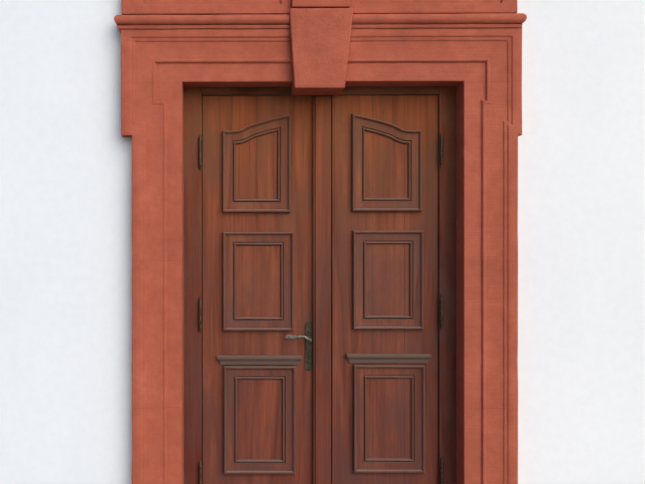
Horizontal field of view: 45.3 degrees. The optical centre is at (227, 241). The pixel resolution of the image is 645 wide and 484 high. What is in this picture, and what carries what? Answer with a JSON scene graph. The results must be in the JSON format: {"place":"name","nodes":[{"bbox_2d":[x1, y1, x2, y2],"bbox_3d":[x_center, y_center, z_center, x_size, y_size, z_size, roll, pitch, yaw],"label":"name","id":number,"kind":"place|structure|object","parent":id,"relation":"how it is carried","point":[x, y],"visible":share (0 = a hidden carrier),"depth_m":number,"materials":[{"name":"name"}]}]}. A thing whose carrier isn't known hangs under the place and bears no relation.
{"place":"outdoors","nodes":[
{"label":"outdoors","id":0,"kind":"place"},
{"label":"ground","id":1,"kind":"structure","parent":0,"visible":0},
{"bbox_2d":[184,87,201,483],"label":"door jamb","id":2,"kind":"object","parent":1,"relation":"on","point":[192,288],"visible":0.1,"depth_m":4.07,"materials":[{"name":"brown wood"}]},
{"bbox_2d":[199,297,201,331],"bbox_3d":[-0.142,0.385,4.056,0.018,0.191,0.018,0,0,1],"label":"hinge","id":3,"kind":"object","parent":2,"relation":"attached to","point":[200,314],"visible":1,"depth_m":4.05,"materials":[{"name":"brown metal"}]},
{"bbox_2d":[199,135,201,169],"bbox_3d":[-0.142,-0.477,4.056,0.018,0.184,0.018,0,0,1],"label":"hinge","id":4,"kind":"object","parent":2,"relation":"attached to","point":[200,152],"visible":1,"depth_m":4.05,"materials":[{"name":"brown metal"}]},
{"bbox_2d":[199,460,201,483],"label":"hinge","id":5,"kind":"object","parent":2,"relation":"attached to","point":[200,472],"visible":1,"depth_m":4.05,"materials":[{"name":"brown metal"}]},
{"bbox_2d":[202,95,312,483],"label":"leaf","id":6,"kind":"object","parent":2,"relation":"attached to","point":[259,419],"visible":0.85,"depth_m":4.08,"materials":[{"name":"brown wood"}]},
{"bbox_2d":[222,114,290,211],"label":"panel molding","id":7,"kind":"structure","parent":6,"relation":"attached to","point":[281,126],"depth_m":4.07,"materials":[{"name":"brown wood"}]},
{"bbox_2d":[223,232,293,330],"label":"panel molding","id":8,"kind":"structure","parent":6,"relation":"attached to","point":[284,241],"depth_m":4.07,"materials":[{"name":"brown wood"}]},
{"bbox_2d":[217,355,301,364],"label":"molding","id":9,"kind":"structure","parent":6,"relation":"attached to","point":[259,359],"depth_m":4.07,"materials":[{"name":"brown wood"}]},
{"bbox_2d":[224,366,295,473],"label":"panel molding","id":10,"kind":"structure","parent":6,"relation":"attached to","point":[233,464],"depth_m":4.07,"materials":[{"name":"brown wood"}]},
{"bbox_2d":[305,322,312,370],"bbox_3d":[0.438,0.557,4.079,0.044,0.262,0.005,0,0,1],"label":"door handle backplate","id":11,"kind":"object","parent":6,"relation":"attached to","point":[308,345],"visible":1,"depth_m":4.08,"materials":[{"name":"brown metal"}]},
{"bbox_2d":[313,95,332,483],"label":"astragal","id":12,"kind":"object","parent":6,"relation":"attached to","point":[322,289],"visible":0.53,"depth_m":4.05,"materials":[{"name":"brown wood"}]},
{"bbox_2d":[157,63,484,483],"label":"frame","id":13,"kind":"object","parent":1,"relation":"on","point":[467,80],"visible":0.69,"depth_m":3.93,"materials":[{"name":"red stone"}]},
{"bbox_2d":[202,86,438,95],"bbox_3d":[0.497,-0.812,4.105,1.261,0.055,0.090,0,0,1],"label":"door frame head","id":14,"kind":"object","parent":13,"relation":"attached to","point":[226,91],"visible":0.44,"depth_m":4.06},
{"bbox_2d":[289,8,352,94],"bbox_3d":[0.478,-0.982,3.958,0.323,0.406,0.195,0,0,1],"label":"keystone","id":15,"kind":"object","parent":13,"relation":"on","point":[320,40],"visible":0.83,"depth_m":3.86,"materials":[{"name":"red stone"}]},
{"bbox_2d":[0,0,644,483],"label":"wall","id":16,"kind":"structure","parent":1,"relation":"on","point":[64,290],"depth_m":4.00,"materials":[{"name":"paint"}]},
{"bbox_2d":[121,27,521,483],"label":"door surround","id":17,"kind":"object","parent":16,"relation":"attached to","point":[144,110],"visible":0.96,"depth_m":3.91,"materials":[{"name":"red stone"}]},
{"bbox_2d":[114,13,526,32],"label":"cornice","id":18,"kind":"structure","parent":17,"relation":"on","point":[462,20],"depth_m":3.88,"materials":[{"name":"red stone"}]},
{"bbox_2d":[122,0,516,14],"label":"frieze","id":19,"kind":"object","parent":18,"relation":"on","point":[177,7],"depth_m":3.92,"materials":[{"name":"red stone"}]},
{"bbox_2d":[291,0,349,7],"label":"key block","id":20,"kind":"structure","parent":19,"relation":"attached to","point":[320,3],"depth_m":3.89,"materials":[{"name":"red stone"}]},
{"bbox_3d":[0.493,1.465,4.035,1.441,0.062,0.500,0,0,1],"label":"threshold","id":21,"kind":"object","parent":1,"relation":"on","visible":0},
{"bbox_2d":[438,86,455,483],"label":"door jamb","id":22,"kind":"object","parent":21,"relation":"on","point":[447,286],"visible":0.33,"depth_m":4.05,"materials":[{"name":"brown wood"}]},
{"bbox_2d":[333,95,437,483],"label":"leaf","id":23,"kind":"object","parent":22,"relation":"attached to","point":[384,166],"visible":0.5,"depth_m":4.08,"materials":[{"name":"brown wood"}]},
{"bbox_2d":[352,114,421,210],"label":"panel molding","id":24,"kind":"structure","parent":23,"relation":"attached to","point":[411,139],"depth_m":4.07,"materials":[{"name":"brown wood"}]},
{"bbox_2d":[353,231,422,329],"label":"panel molding","id":25,"kind":"structure","parent":23,"relation":"attached to","point":[413,320],"depth_m":4.07,"materials":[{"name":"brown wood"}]},
{"bbox_2d":[353,365,424,472],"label":"panel molding","id":26,"kind":"structure","parent":23,"relation":"attached to","point":[363,463],"depth_m":4.07,"materials":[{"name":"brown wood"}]},
{"bbox_2d":[346,353,431,362],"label":"molding","id":27,"kind":"structure","parent":23,"relation":"attached to","point":[388,357],"depth_m":4.06,"materials":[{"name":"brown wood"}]},
{"bbox_2d":[440,293,442,328],"bbox_3d":[1.136,0.366,4.042,0.018,0.188,0.018,0,0,1],"label":"hinge","id":28,"kind":"object","parent":22,"relation":"attached to","point":[441,310],"visible":1,"depth_m":4.03,"materials":[{"name":"brown metal"}]},
{"bbox_2d":[440,133,442,166],"bbox_3d":[1.135,-0.485,4.042,0.018,0.181,0.018,0,0,1],"label":"hinge","id":29,"kind":"object","parent":22,"relation":"attached to","point":[441,149],"visible":1,"depth_m":4.03,"materials":[{"name":"brown metal"}]},
{"bbox_2d":[440,458,443,483],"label":"hinge","id":30,"kind":"object","parent":22,"relation":"attached to","point":[441,471],"visible":1,"depth_m":4.04,"materials":[{"name":"brown metal"}]},
{"bbox_3d":[0.436,0.518,4.045,0.025,0.025,0.064,0,0,1],"label":"handle neck","id":31,"kind":"object","parent":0,"visible":0},
{"bbox_2d":[285,335,308,340],"bbox_3d":[0.374,0.507,4.027,0.133,0.038,0.018,0,0,1],"label":"door handle","id":32,"kind":"object","parent":31,"relation":"on","point":[290,337],"visible":0.96,"depth_m":4.02,"materials":[{"name":"grey metal"}]}
]}

